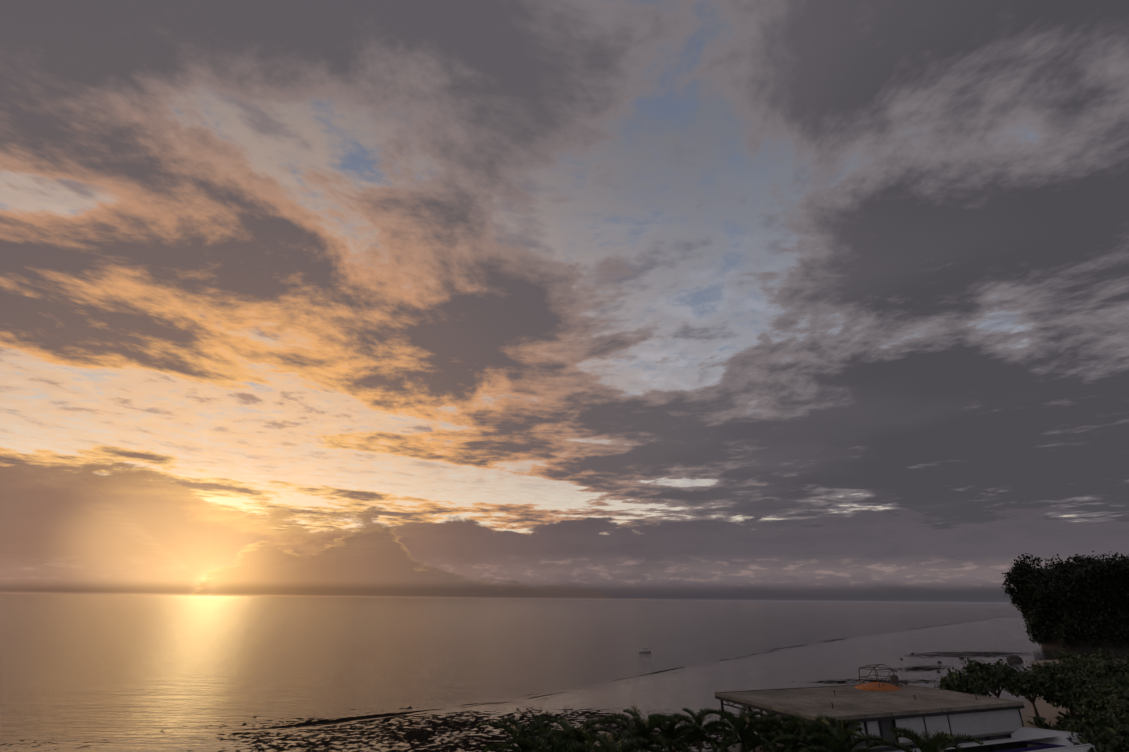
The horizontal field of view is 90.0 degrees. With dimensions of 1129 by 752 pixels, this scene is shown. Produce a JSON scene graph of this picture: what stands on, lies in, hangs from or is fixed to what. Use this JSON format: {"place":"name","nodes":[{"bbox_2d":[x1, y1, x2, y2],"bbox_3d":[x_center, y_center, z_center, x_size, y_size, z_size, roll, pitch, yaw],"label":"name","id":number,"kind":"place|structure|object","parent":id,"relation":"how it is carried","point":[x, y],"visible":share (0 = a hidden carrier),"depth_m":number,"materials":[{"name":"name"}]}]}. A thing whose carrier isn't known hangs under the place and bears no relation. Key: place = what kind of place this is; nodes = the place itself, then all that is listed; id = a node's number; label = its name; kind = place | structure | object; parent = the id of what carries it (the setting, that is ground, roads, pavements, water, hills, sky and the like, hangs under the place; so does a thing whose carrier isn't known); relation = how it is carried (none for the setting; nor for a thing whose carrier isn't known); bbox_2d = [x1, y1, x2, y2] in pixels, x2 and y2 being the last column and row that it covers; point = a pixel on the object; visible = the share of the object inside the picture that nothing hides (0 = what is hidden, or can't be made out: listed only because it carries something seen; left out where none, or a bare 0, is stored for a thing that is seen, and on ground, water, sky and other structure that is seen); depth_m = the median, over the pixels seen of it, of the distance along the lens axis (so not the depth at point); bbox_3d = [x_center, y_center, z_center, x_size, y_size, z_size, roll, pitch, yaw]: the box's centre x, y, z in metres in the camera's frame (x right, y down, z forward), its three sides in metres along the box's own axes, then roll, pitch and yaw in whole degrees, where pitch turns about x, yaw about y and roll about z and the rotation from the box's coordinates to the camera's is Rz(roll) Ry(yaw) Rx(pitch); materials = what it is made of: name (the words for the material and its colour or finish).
{"place":"outdoors","nodes":[
{"label":"outdoors","id":0,"kind":"place"},
{"bbox_2d":[0,594,1128,751],"bbox_3d":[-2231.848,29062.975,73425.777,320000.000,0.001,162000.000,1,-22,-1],"label":"sea","id":1,"kind":"structure","parent":0,"point":[125,673],"depth_m":194.32,"materials":[{"name":"liquid"}]},
{"bbox_2d":[0,0,1128,603],"label":"sky","id":2,"kind":"structure","parent":0,"point":[660,300],"materials":[{"name":"grey"}]},
{"bbox_2d":[1008,658,1091,728],"bbox_3d":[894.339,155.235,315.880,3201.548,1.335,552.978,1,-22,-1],"label":"beach ground","id":3,"kind":"structure","parent":0,"point":[1048,712],"depth_m":112.91,"materials":[{"name":"brown sand"}]},
{"bbox_2d":[408,653,1044,716],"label":"reef boulders","id":4,"kind":"object","parent":3,"relation":"on","point":[1011,659],"visible":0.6,"depth_m":211.43,"materials":[{"name":"stone"}]},
{"bbox_2d":[933,667,994,696],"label":"bush","id":5,"kind":"object","parent":3,"relation":"on","point":[962,682],"visible":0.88,"depth_m":93.75,"materials":[{"name":"green plant"}]},
{"bbox_2d":[957,658,1028,697],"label":"tree","id":6,"kind":"object","parent":3,"relation":"on","point":[988,672],"visible":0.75,"depth_m":98.29,"materials":[{"name":"green plant"}]},
{"bbox_2d":[995,668,1068,725],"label":"tree","id":7,"kind":"object","parent":3,"relation":"on","point":[1035,682],"visible":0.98,"depth_m":93.86,"materials":[{"name":"green plant"}]},
{"bbox_2d":[1016,568,1128,652],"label":"headland cliff","id":8,"kind":"structure","parent":0,"point":[1082,645],"depth_m":264.23,"materials":[{"name":"stone"}]},
{"bbox_2d":[1002,551,1128,648],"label":"headland scrub","id":9,"kind":"object","parent":8,"relation":"on","point":[1032,591],"visible":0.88,"depth_m":269.75,"materials":[{"name":"green plant"}]},
{"bbox_2d":[1027,658,1127,750],"bbox_3d":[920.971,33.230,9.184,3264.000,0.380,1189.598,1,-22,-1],"label":"ground","id":10,"kind":"structure","parent":0,"point":[1064,729],"depth_m":102.44,"materials":[{"name":"brown sand"}]},
{"bbox_2d":[475,715,567,751],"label":"coconut palm","id":11,"kind":"object","parent":10,"relation":"on","point":[521,735],"visible":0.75,"depth_m":53.14,"materials":[{"name":"green plant"}]},
{"bbox_2d":[505,726,587,751],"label":"coconut palm","id":12,"kind":"object","parent":10,"relation":"on","point":[560,746],"visible":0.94,"depth_m":47.65,"materials":[{"name":"green plant"}]},
{"bbox_2d":[528,716,627,751],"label":"coconut palm","id":13,"kind":"object","parent":10,"relation":"on","point":[578,736],"visible":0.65,"depth_m":51.24,"materials":[{"name":"green plant"}]},
{"bbox_2d":[567,728,651,751],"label":"coconut palm","id":14,"kind":"object","parent":10,"relation":"on","point":[612,746],"visible":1,"depth_m":44.56,"materials":[{"name":"green plant"}]},
{"bbox_2d":[598,704,686,751],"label":"coconut palm","id":15,"kind":"object","parent":10,"relation":"on","point":[644,729],"visible":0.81,"depth_m":53.79,"materials":[{"name":"green plant"}]},
{"bbox_2d":[648,713,705,751],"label":"coconut palm","id":16,"kind":"object","parent":10,"relation":"on","point":[669,731],"visible":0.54,"depth_m":55.69,"materials":[{"name":"green plant"}]},
{"bbox_2d":[670,707,734,751],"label":"coconut palm","id":17,"kind":"object","parent":10,"relation":"on","point":[699,719],"visible":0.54,"depth_m":57.45,"materials":[{"name":"green plant"}]},
{"bbox_2d":[698,703,783,751],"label":"coconut palm","id":18,"kind":"object","parent":10,"relation":"on","point":[740,730],"visible":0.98,"depth_m":55.33,"materials":[{"name":"green plant"}]},
{"bbox_2d":[724,711,788,751],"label":"coconut palm","id":19,"kind":"object","parent":10,"relation":"on","point":[750,747],"visible":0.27,"depth_m":57.85,"materials":[{"name":"green plant"}]},
{"bbox_2d":[751,717,822,751],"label":"coconut palm","id":20,"kind":"object","parent":10,"relation":"on","point":[786,731],"visible":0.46,"depth_m":53.84,"materials":[{"name":"green plant"}]},
{"bbox_2d":[770,713,860,751],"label":"coconut palm","id":21,"kind":"object","parent":10,"relation":"on","point":[805,727],"visible":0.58,"depth_m":52.03,"materials":[{"name":"green plant"}]},
{"bbox_2d":[798,719,888,751],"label":"coconut palm","id":22,"kind":"object","parent":10,"relation":"on","point":[838,743],"visible":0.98,"depth_m":49.14,"materials":[{"name":"green plant"}]},
{"bbox_2d":[714,675,1059,751],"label":"building","id":23,"kind":"structure","parent":10,"relation":"on","point":[992,724],"depth_m":72.29,"materials":[{"name":"concrete"}]},
{"bbox_2d":[855,664,901,690],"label":"boat","id":24,"kind":"object","parent":23,"relation":"on","point":[876,686],"visible":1,"depth_m":85.80,"materials":[{"name":"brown wood"}]},
{"bbox_2d":[866,726,983,751],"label":"coconut palm","id":25,"kind":"object","parent":10,"relation":"on","point":[930,744],"visible":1,"depth_m":46.89,"materials":[{"name":"green plant"}]},
{"bbox_2d":[1010,727,1089,747],"bbox_3d":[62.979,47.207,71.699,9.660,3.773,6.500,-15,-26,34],"label":"car","id":26,"kind":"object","parent":10,"relation":"on","point":[1060,741],"depth_m":71.53,"materials":[{"name":"metal"}]},
{"bbox_2d":[1024,660,1091,715],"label":"tree","id":27,"kind":"object","parent":10,"relation":"on","point":[1054,668],"visible":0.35,"depth_m":100.83,"materials":[{"name":"green plant"}]},
{"bbox_2d":[1037,680,1082,727],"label":"tree","id":28,"kind":"object","parent":10,"relation":"on","point":[1066,698],"visible":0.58,"depth_m":92.26,"materials":[{"name":"green plant"}]},
{"bbox_2d":[1024,744,1096,751],"bbox_3d":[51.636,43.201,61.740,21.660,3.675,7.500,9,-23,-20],"label":"car","id":29,"kind":"object","parent":10,"relation":"on","point":[1080,748],"visible":0.88,"depth_m":64.09,"materials":[{"name":"metal"}]},
{"bbox_2d":[1066,737,1079,743],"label":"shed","id":30,"kind":"structure","parent":10,"relation":"on","point":[1073,740],"depth_m":69.87,"materials":[{"name":"metal"}]},
{"bbox_2d":[1026,648,1128,731],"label":"shore shrubs","id":31,"kind":"object","parent":10,"relation":"on","point":[1082,660],"visible":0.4,"depth_m":174.44,"materials":[{"name":"green plant"}]},
{"bbox_2d":[1049,662,1128,694],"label":"tree","id":32,"kind":"object","parent":10,"relation":"on","point":[1075,679],"visible":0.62,"depth_m":91.68,"materials":[{"name":"green plant"}]},
{"bbox_2d":[1066,705,1128,745],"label":"tree","id":33,"kind":"object","parent":10,"relation":"on","point":[1084,726],"visible":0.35,"depth_m":69.32,"materials":[{"name":"green plant"}]},
{"bbox_2d":[1071,680,1128,715],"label":"tree","id":34,"kind":"object","parent":10,"relation":"on","point":[1085,700],"visible":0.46,"depth_m":82.41,"materials":[{"name":"green plant"}]},
{"bbox_2d":[1083,658,1128,686],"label":"tree","id":35,"kind":"object","parent":10,"relation":"on","point":[1120,669],"visible":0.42,"depth_m":98.08,"materials":[{"name":"green plant"}]},
{"bbox_2d":[1087,713,1128,751],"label":"tree","id":36,"kind":"object","parent":10,"relation":"on","point":[1117,737],"visible":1,"depth_m":62.58,"materials":[{"name":"green plant"}]},
{"bbox_2d":[1089,683,1128,718],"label":"tree","id":37,"kind":"object","parent":10,"relation":"on","point":[1122,708],"visible":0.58,"depth_m":76.34,"materials":[{"name":"green plant"}]}
]}

